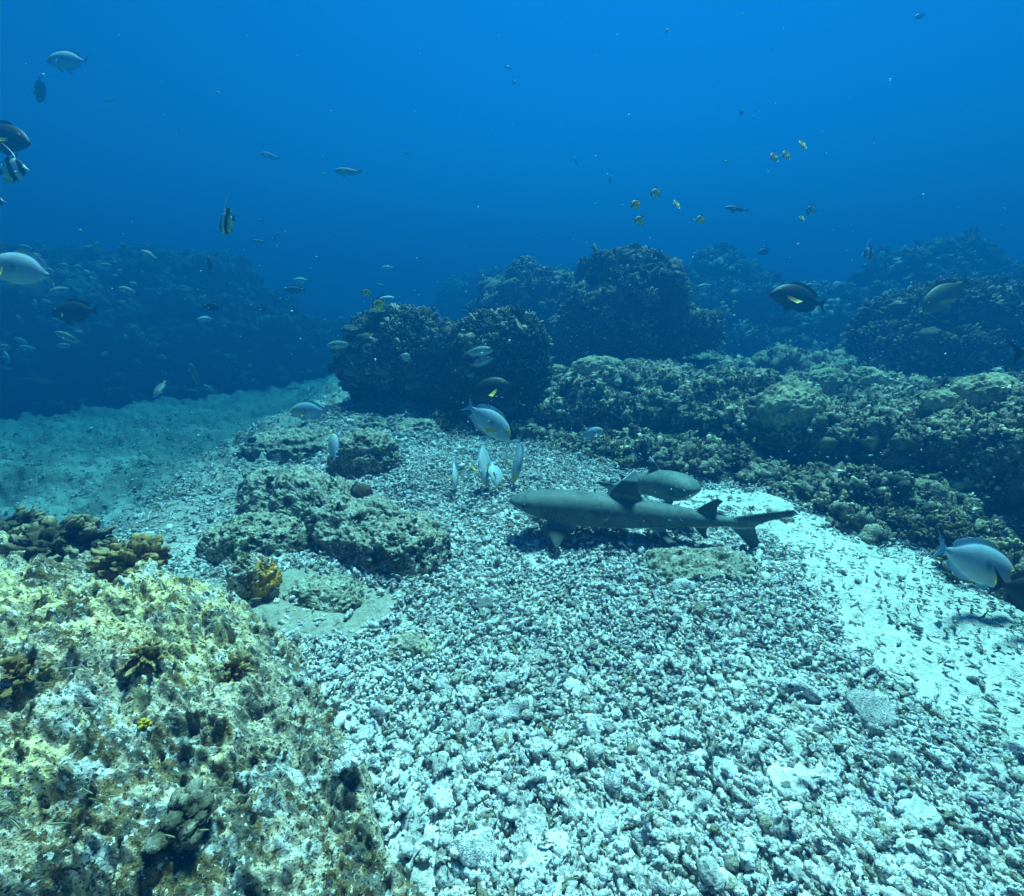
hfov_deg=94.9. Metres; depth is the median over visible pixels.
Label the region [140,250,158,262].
drummer
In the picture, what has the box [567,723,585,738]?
coral fragment
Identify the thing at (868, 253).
bannerfish
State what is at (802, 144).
butterflyfish
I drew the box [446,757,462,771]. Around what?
coral fragment
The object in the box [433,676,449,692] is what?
coral fragment
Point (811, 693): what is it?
coral fragment
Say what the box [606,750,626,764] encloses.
coral fragment
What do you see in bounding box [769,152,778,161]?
butterflyfish
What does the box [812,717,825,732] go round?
coral fragment
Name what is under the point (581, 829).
coral fragment
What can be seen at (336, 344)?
emperor fish
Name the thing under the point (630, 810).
coral fragment
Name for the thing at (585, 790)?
coral fragment
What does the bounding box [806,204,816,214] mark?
butterflyfish
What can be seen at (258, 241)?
parrotfish
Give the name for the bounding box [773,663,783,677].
coral fragment
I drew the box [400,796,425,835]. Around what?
coral fragment
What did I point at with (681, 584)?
coral fragment
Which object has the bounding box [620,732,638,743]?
coral fragment
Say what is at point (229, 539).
limestone rock
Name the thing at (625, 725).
coral fragment
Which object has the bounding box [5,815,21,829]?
wrasse
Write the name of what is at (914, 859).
coral fragment
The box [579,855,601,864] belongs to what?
coral fragment
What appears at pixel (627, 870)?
coral fragment
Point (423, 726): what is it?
coral fragment
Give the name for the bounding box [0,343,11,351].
drummer
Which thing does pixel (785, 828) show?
coral fragment
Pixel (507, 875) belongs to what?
coral fragment
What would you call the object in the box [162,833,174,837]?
wrasse
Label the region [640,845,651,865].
coral fragment
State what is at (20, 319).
drummer
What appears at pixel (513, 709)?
coral fragment
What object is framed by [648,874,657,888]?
coral fragment
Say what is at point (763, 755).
coral fragment
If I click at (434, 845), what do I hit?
coral fragment
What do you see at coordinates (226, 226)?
bannerfish
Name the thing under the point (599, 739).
coral fragment
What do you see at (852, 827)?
coral fragment
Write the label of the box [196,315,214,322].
snapper
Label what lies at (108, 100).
parrotfish
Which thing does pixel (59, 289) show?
drummer
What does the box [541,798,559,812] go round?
coral fragment
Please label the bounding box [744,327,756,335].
parrotfish
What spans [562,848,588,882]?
coral fragment
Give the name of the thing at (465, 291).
marine snow
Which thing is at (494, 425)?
surgeonfish
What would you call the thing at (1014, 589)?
surgeonfish
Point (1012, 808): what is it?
coral fragment
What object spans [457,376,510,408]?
surgeonfish
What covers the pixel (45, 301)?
drummer
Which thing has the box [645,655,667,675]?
coral fragment
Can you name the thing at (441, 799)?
coral fragment
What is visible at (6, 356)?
drummer
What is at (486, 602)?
coral fragment
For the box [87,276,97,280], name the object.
drummer
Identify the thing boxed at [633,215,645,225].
butterflyfish
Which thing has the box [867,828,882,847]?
coral fragment
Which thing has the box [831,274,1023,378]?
coral boulder
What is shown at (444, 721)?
coral fragment
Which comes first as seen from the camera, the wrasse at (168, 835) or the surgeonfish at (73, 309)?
the wrasse at (168, 835)
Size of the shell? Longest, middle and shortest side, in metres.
0.055 x 0.029 x 0.022 m
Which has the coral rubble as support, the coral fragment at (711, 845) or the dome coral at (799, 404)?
the coral fragment at (711, 845)
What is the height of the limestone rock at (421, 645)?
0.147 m
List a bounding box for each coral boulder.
[327,302,441,403]
[409,317,457,403]
[445,304,555,413]
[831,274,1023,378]
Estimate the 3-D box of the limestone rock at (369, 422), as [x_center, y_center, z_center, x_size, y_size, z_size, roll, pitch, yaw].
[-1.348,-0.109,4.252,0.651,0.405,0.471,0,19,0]
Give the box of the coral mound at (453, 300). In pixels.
[434,261,577,321]
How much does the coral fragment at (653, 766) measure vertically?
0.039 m
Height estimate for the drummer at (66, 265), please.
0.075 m
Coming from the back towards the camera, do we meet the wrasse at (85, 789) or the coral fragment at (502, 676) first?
the coral fragment at (502, 676)
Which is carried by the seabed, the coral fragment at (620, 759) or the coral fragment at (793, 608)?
the coral fragment at (793, 608)
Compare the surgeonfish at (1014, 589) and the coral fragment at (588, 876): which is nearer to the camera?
the coral fragment at (588, 876)
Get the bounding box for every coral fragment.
[331,739,366,775]
[366,690,384,700]
[369,613,391,628]
[369,701,389,717]
[375,794,398,801]
[378,798,394,831]
[379,783,398,799]
[385,776,400,797]
[386,742,415,781]
[388,829,402,848]
[389,849,407,865]
[391,842,413,860]
[393,843,430,859]
[398,767,419,788]
[398,788,421,799]
[398,794,412,812]
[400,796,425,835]
[401,781,418,793]
[403,811,423,848]
[405,736,422,749]
[405,816,454,873]
[414,693,426,709]
[419,721,427,740]
[425,789,430,801]
[425,835,452,850]
[426,751,437,777]
[426,778,444,789]
[429,786,453,813]
[431,756,447,784]
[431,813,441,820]
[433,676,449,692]
[435,863,454,888]
[439,602,456,616]
[440,718,448,730]
[446,728,463,738]
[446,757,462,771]
[452,712,461,729]
[452,761,465,800]
[453,796,469,831]
[455,776,474,802]
[456,688,473,702]
[457,827,497,866]
[459,774,479,792]
[461,785,481,805]
[462,760,481,765]
[467,789,489,805]
[469,812,479,821]
[471,597,493,613]
[474,661,484,672]
[475,771,498,790]
[478,706,486,715]
[479,652,491,665]
[481,695,528,723]
[485,785,508,818]
[486,860,505,889]
[493,828,499,847]
[496,672,509,689]
[496,728,514,750]
[500,802,547,822]
[500,839,514,862]
[501,807,522,821]
[502,652,521,666]
[503,871,510,879]
[504,671,519,687]
[508,781,532,807]
[509,826,522,845]
[509,860,536,885]
[510,852,518,878]
[513,809,525,836]
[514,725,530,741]
[514,770,536,790]
[515,841,529,865]
[516,790,522,803]
[517,666,532,676]
[517,730,531,755]
[522,812,547,835]
[524,727,547,752]
[526,840,552,872]
[527,868,546,886]
[536,769,545,787]
[537,828,545,840]
[538,739,559,755]
[539,770,556,788]
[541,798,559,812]
[544,843,555,859]
[544,870,552,884]
[546,828,570,860]
[555,615,562,635]
[555,760,566,788]
[558,789,567,808]
[559,861,572,875]
[560,759,573,774]
[561,794,577,805]
[561,804,598,823]
[562,677,584,697]
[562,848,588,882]
[563,786,574,797]
[566,830,574,838]
[566,838,584,859]
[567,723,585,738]
[574,788,588,798]
[576,812,589,838]
[577,793,588,822]
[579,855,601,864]
[580,825,595,843]
[580,836,598,860]
[581,736,590,754]
[582,713,602,740]
[582,870,603,890]
[585,730,605,749]
[586,742,605,762]
[587,700,605,712]
[590,808,621,844]
[591,674,612,687]
[594,580,609,587]
[596,774,620,799]
[604,564,622,574]
[605,740,619,747]
[605,859,616,884]
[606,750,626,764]
[613,719,637,732]
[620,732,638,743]
[620,847,634,861]
[620,863,648,880]
[622,847,634,864]
[625,660,644,676]
[625,790,637,820]
[628,858,653,870]
[631,760,646,778]
[634,750,641,762]
[636,691,652,710]
[639,767,663,788]
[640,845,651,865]
[642,749,659,774]
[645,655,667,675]
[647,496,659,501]
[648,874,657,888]
[649,816,658,822]
[651,744,679,778]
[655,679,671,700]
[658,752,680,763]
[658,783,677,812]
[662,809,690,822]
[667,789,684,804]
[669,578,695,598]
[670,827,695,843]
[671,810,693,826]
[672,762,677,772]
[677,798,694,817]
[677,844,688,857]
[679,752,688,768]
[682,686,700,696]
[684,789,713,823]
[686,745,708,766]
[693,807,715,830]
[695,853,729,895]
[698,657,713,672]
[704,837,720,862]
[706,730,728,766]
[710,755,741,788]
[712,696,726,706]
[717,864,749,889]
[721,827,733,837]
[724,832,741,863]
[726,742,750,759]
[730,794,751,812]
[739,852,756,870]
[740,835,758,860]
[741,740,764,762]
[741,774,762,794]
[747,797,773,821]
[751,790,757,797]
[759,751,770,767]
[763,814,801,840]
[764,761,840,802]
[768,848,785,864]
[770,785,783,803]
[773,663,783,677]
[773,677,827,703]
[781,831,801,848]
[783,606,797,613]
[786,864,817,895]
[798,839,830,852]
[802,849,808,861]
[805,830,837,843]
[805,855,834,881]
[809,717,833,740]
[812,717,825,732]
[812,867,841,895]
[814,805,832,828]
[821,867,857,895]
[822,767,840,797]
[830,806,850,828]
[845,690,899,729]
[845,748,866,776]
[845,804,858,834]
[847,754,858,778]
[850,789,865,801]
[856,834,897,865]
[858,817,869,840]
[859,733,873,747]
[863,844,900,865]
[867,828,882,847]
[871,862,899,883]
[873,765,905,784]
[876,809,903,836]
[883,745,922,774]
[886,866,907,884]
[891,830,921,867]
[897,795,944,834]
[905,839,944,866]
[910,784,935,802]
[913,870,926,885]
[927,809,963,838]
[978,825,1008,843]
[987,760,1022,792]
[988,787,1023,822]
[1001,739,1023,763]
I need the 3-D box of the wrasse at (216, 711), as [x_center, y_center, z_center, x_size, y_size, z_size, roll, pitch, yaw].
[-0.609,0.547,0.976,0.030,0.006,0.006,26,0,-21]
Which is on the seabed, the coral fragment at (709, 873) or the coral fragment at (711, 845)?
the coral fragment at (709, 873)
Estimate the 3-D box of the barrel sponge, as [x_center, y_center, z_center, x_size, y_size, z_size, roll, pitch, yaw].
[-0.805,0.251,2.514,0.114,0.139,0.131,10,22,28]
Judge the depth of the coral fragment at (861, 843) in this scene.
1.02 m
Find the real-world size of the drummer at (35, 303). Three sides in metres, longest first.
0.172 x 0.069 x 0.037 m
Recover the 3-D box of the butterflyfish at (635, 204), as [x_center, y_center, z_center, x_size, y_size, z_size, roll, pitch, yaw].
[0.890,-1.758,3.391,0.100,0.078,0.025,-16,0,-10]
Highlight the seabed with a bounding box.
[0,306,1023,895]
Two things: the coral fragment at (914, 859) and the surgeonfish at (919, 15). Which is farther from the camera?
the surgeonfish at (919, 15)
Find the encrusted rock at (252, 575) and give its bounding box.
[225,552,282,602]
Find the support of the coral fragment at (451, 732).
on the coral rubble
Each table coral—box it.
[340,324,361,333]
[365,307,414,317]
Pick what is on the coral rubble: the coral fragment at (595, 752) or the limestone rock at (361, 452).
the coral fragment at (595, 752)
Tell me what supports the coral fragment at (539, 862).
on the coral rubble
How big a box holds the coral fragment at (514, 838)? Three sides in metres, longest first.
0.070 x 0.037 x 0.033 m
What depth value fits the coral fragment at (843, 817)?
1.09 m
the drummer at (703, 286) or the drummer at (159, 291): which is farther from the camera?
the drummer at (159, 291)
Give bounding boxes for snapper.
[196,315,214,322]
[294,277,308,282]
[372,295,393,303]
[381,265,393,269]
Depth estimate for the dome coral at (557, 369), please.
4.56 m
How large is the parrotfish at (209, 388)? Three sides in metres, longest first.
0.241 x 0.089 x 0.064 m
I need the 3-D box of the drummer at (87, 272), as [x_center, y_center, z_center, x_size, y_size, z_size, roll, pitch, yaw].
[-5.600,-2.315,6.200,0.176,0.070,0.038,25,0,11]
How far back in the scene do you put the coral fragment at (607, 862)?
1.03 m
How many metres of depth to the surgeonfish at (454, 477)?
2.79 m
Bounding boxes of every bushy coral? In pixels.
[586,243,614,266]
[618,242,637,250]
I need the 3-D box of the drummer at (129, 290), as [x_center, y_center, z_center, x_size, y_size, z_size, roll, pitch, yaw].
[-4.164,-1.706,5.109,0.251,0.100,0.054,19,0,-2]
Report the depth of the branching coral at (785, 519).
2.48 m
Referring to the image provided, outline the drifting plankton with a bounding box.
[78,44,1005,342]
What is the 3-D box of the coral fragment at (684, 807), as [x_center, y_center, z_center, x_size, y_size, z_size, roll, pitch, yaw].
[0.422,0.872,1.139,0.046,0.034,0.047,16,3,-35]
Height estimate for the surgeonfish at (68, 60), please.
0.177 m
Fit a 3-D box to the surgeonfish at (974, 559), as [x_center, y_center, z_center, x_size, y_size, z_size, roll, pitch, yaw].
[1.732,0.424,1.765,0.358,0.183,0.157,21,0,0]
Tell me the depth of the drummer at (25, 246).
6.19 m
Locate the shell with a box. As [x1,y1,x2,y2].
[334,711,346,725]
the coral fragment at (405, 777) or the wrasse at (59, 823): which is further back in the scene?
the coral fragment at (405, 777)
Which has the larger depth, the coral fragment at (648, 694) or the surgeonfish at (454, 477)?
the surgeonfish at (454, 477)
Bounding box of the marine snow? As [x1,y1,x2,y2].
[25,13,1002,436]
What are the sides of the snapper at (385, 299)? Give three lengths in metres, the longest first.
0.271 x 0.108 x 0.058 m
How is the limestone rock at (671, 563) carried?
on the seabed
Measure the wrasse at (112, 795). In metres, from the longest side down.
0.030 x 0.006 x 0.006 m
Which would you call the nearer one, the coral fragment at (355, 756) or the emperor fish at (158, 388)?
the coral fragment at (355, 756)
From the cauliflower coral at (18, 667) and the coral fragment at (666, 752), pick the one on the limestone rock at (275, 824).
the cauliflower coral at (18, 667)
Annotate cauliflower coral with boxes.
[0,504,57,535]
[0,514,117,562]
[0,641,51,701]
[82,533,172,582]
[114,637,173,677]
[135,717,152,729]
[138,777,218,854]
[219,648,255,681]
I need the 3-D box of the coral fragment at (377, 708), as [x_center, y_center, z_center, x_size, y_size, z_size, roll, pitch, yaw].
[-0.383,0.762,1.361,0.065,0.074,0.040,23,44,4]
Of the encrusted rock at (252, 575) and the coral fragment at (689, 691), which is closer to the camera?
the coral fragment at (689, 691)
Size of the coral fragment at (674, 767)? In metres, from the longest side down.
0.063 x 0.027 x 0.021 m
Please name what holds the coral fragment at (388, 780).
on the coral rubble
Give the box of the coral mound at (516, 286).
[461,253,575,356]
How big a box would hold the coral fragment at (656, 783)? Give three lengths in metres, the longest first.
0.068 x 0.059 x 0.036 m
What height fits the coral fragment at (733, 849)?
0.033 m
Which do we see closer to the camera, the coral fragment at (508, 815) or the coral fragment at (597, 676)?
the coral fragment at (508, 815)
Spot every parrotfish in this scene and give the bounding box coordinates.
[104,98,115,102]
[188,363,199,384]
[203,384,216,393]
[251,239,267,244]
[260,152,280,160]
[287,386,298,390]
[334,167,362,176]
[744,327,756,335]
[806,283,824,288]
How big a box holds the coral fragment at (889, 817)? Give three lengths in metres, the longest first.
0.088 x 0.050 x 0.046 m
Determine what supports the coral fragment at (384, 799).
on the coral rubble
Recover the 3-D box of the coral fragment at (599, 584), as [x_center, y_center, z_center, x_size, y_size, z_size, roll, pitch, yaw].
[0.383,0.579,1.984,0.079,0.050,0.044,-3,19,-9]
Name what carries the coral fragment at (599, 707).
on the coral rubble
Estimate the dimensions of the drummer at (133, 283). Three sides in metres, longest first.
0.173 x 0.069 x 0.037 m
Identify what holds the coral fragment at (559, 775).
on the coral rubble
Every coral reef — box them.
[0,241,348,419]
[360,340,1023,601]
[683,225,1023,357]
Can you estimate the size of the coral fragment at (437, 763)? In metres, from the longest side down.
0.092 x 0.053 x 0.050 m
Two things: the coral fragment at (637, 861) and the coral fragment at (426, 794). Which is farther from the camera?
the coral fragment at (426, 794)
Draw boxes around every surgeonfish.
[0,120,30,157]
[0,249,62,288]
[31,75,46,102]
[47,49,90,74]
[51,298,100,323]
[203,301,221,310]
[204,256,212,273]
[255,305,267,311]
[290,400,327,419]
[324,434,339,461]
[446,457,460,489]
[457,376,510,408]
[458,394,509,440]
[471,436,490,485]
[488,459,502,486]
[505,431,523,482]
[579,426,603,441]
[757,247,770,255]
[770,282,829,313]
[915,12,925,19]
[922,271,974,312]
[927,530,1015,590]
[984,565,1023,611]
[1006,339,1023,367]
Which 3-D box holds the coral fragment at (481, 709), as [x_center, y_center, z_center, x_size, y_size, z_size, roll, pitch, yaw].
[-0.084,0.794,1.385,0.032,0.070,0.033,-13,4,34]
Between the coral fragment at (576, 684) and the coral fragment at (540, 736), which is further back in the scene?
the coral fragment at (576, 684)
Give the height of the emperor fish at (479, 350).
0.107 m
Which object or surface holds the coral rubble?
on the seabed
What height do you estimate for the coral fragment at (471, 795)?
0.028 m
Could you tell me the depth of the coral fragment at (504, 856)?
1.03 m
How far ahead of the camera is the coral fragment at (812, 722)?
1.34 m
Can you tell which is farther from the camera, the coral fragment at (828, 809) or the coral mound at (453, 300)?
the coral mound at (453, 300)
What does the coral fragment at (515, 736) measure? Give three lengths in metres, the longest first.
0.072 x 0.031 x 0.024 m
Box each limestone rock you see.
[0,530,423,895]
[195,509,313,564]
[234,426,336,465]
[237,464,415,574]
[288,574,364,612]
[327,427,400,479]
[330,412,387,430]
[337,510,451,579]
[385,632,436,664]
[390,418,443,432]
[644,545,761,585]
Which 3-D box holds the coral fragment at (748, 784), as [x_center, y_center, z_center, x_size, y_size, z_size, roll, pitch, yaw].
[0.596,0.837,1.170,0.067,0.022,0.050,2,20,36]
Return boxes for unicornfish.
[284,285,305,293]
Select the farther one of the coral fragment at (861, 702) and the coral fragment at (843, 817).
the coral fragment at (861, 702)
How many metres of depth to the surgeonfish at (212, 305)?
4.69 m
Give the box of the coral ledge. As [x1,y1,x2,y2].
[668,302,727,355]
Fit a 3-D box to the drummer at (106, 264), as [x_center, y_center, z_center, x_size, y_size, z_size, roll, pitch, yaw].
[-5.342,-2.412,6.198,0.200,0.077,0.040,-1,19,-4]
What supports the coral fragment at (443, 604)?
on the seabed
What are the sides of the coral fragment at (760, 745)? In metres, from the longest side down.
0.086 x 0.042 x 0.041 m
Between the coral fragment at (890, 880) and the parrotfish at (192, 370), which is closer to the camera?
the coral fragment at (890, 880)
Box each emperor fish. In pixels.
[55,331,83,346]
[153,379,167,397]
[327,339,352,349]
[462,345,493,357]
[470,356,492,369]
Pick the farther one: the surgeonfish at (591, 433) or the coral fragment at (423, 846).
the surgeonfish at (591, 433)
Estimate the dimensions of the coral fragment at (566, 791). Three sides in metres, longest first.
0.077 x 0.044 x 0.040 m
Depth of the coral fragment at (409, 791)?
1.17 m
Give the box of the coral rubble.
[0,384,1023,895]
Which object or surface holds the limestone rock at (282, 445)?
on the seabed
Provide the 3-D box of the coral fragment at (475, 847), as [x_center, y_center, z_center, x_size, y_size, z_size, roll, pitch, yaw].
[-0.076,0.877,1.031,0.087,0.041,0.064,4,45,-25]
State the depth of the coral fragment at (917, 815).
1.11 m
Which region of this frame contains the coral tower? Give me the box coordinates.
[547,243,695,365]
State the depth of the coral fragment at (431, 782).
1.19 m
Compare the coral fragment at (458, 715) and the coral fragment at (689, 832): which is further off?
the coral fragment at (458, 715)
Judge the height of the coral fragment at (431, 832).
0.051 m
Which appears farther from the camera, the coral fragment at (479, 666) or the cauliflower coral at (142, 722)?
the coral fragment at (479, 666)
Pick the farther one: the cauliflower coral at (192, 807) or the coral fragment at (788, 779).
the coral fragment at (788, 779)
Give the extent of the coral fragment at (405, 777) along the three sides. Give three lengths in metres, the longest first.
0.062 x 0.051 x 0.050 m
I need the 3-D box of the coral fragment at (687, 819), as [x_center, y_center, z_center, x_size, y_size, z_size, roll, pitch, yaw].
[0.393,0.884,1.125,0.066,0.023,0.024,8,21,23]
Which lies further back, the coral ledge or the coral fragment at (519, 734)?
the coral ledge
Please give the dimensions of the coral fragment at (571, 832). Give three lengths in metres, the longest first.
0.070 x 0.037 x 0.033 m
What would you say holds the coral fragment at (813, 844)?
on the coral rubble
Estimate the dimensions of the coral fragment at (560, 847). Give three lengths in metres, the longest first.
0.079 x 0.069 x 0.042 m
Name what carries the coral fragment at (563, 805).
on the coral rubble
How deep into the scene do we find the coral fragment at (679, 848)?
1.05 m
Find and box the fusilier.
[725,205,749,213]
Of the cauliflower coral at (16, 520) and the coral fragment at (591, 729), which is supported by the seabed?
the coral fragment at (591, 729)
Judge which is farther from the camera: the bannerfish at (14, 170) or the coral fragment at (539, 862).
the bannerfish at (14, 170)
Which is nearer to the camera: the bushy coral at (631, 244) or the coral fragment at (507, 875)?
the coral fragment at (507, 875)
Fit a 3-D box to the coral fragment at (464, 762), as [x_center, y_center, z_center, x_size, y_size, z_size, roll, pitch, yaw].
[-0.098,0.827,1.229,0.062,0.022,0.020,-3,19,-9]
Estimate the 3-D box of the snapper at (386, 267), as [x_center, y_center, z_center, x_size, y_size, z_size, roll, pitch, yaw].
[-1.847,-2.686,6.997,0.210,0.081,0.042,-1,19,-4]
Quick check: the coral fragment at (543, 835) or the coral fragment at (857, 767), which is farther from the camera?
the coral fragment at (857, 767)
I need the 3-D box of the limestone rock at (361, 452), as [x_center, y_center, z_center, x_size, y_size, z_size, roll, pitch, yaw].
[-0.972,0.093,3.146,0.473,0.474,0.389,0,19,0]
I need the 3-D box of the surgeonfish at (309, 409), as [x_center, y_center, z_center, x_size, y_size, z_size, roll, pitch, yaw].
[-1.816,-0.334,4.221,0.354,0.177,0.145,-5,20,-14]
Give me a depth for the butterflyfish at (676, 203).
3.42 m
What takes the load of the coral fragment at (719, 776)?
on the coral rubble
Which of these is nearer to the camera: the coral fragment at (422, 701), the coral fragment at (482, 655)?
the coral fragment at (422, 701)
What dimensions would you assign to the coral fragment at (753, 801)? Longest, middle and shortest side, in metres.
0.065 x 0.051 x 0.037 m
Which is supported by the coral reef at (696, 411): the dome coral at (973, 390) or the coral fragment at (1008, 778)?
the dome coral at (973, 390)
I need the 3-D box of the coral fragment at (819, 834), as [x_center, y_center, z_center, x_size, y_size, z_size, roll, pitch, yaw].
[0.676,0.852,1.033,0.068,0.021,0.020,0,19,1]
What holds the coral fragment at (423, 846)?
on the seabed
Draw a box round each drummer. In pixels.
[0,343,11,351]
[2,351,10,366]
[14,337,29,344]
[16,315,24,323]
[18,244,33,250]
[18,344,38,351]
[32,299,37,310]
[34,252,43,257]
[40,299,53,304]
[45,267,52,272]
[48,285,73,295]
[56,342,73,348]
[58,262,72,267]
[72,264,83,269]
[78,290,88,302]
[83,270,90,275]
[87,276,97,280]
[100,262,113,267]
[117,286,139,296]
[129,281,139,286]
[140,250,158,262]
[156,285,163,295]
[697,283,713,289]
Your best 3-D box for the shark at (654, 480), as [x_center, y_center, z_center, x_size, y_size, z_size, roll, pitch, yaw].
[0.763,0.213,2.576,0.300,0.311,0.534,-14,24,-36]
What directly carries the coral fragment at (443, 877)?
on the seabed
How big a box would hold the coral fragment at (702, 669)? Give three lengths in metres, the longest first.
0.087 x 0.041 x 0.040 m
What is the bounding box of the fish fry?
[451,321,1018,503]
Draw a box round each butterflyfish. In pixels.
[360,288,371,296]
[371,299,385,310]
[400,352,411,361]
[630,199,641,208]
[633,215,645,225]
[650,187,661,197]
[673,199,679,208]
[695,215,705,223]
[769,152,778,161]
[781,150,790,159]
[798,215,804,221]
[799,140,806,147]
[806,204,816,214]
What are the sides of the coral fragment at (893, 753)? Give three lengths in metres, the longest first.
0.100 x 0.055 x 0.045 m
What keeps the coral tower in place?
on the seabed
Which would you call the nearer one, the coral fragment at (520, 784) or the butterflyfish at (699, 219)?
the coral fragment at (520, 784)
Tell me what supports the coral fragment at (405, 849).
on the seabed
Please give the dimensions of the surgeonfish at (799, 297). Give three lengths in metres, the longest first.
0.422 x 0.216 x 0.185 m
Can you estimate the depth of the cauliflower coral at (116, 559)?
1.59 m
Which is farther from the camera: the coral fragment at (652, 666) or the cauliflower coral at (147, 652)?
the coral fragment at (652, 666)
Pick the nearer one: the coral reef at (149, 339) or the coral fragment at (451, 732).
the coral fragment at (451, 732)
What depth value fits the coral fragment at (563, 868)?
1.01 m
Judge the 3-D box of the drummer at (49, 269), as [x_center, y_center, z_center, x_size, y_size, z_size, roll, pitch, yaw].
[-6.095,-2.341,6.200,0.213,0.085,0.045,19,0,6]
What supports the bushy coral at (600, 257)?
on the coral tower
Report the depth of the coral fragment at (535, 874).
0.99 m
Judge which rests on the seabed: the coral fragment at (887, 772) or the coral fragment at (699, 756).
the coral fragment at (699, 756)
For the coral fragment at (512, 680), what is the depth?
1.48 m
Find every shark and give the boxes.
[509,470,797,548]
[596,457,700,503]
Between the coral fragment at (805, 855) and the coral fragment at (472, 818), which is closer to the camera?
the coral fragment at (805, 855)
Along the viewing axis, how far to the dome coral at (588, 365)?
4.36 m
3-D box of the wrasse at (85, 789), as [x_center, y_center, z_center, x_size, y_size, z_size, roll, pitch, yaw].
[-0.792,0.635,0.873,0.034,0.006,0.007,20,0,5]
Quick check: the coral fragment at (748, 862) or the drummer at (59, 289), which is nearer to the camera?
the coral fragment at (748, 862)
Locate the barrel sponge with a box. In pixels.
[352,483,372,497]
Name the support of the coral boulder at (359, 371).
on the seabed
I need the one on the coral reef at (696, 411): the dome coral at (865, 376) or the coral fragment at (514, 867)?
the dome coral at (865, 376)
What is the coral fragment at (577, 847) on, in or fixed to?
on the seabed
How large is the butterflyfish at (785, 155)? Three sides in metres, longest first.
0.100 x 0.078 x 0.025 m
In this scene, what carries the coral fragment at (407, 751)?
on the seabed
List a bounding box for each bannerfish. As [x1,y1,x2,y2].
[0,143,28,183]
[218,194,234,234]
[862,238,876,259]
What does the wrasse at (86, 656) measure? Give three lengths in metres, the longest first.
0.030 x 0.006 x 0.006 m
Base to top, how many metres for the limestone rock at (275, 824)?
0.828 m
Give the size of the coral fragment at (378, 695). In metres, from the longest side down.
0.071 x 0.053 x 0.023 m
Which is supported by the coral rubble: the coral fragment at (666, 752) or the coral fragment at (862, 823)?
the coral fragment at (862, 823)
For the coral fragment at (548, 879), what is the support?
on the coral rubble
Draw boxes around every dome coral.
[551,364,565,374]
[571,355,624,375]
[755,381,829,432]
[806,368,847,396]
[845,366,890,387]
[920,389,961,411]
[950,372,1019,407]
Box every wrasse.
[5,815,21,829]
[47,821,71,825]
[62,666,82,669]
[79,785,92,793]
[80,652,96,659]
[89,798,105,804]
[101,794,119,798]
[150,746,152,763]
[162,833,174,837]
[210,786,227,788]
[211,710,226,712]
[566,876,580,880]
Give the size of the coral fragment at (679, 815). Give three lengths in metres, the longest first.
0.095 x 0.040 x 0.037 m
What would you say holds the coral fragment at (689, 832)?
on the coral rubble
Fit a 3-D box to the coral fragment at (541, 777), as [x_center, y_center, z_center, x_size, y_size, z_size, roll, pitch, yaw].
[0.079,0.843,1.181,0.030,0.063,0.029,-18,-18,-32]
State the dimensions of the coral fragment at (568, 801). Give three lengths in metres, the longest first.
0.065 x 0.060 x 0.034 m
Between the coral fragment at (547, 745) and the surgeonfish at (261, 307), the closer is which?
the coral fragment at (547, 745)
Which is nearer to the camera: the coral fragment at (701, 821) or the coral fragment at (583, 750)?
the coral fragment at (701, 821)
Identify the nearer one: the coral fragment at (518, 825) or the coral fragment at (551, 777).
the coral fragment at (518, 825)
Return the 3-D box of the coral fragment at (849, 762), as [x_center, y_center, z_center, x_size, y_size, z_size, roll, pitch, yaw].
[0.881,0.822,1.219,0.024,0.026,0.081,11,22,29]
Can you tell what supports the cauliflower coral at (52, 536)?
on the limestone rock at (275, 824)
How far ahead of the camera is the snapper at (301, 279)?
6.49 m
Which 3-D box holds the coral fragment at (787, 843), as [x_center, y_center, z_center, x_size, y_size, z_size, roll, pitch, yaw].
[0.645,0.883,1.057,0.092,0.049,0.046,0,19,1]
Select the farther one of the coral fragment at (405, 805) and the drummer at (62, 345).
the drummer at (62, 345)
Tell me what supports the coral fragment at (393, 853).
on the seabed
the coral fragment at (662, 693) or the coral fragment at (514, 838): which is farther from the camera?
the coral fragment at (662, 693)
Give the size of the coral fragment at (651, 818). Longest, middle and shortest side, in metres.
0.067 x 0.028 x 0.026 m
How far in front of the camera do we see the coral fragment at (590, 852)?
1.03 m
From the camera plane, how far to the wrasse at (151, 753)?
0.91 m
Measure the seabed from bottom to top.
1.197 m

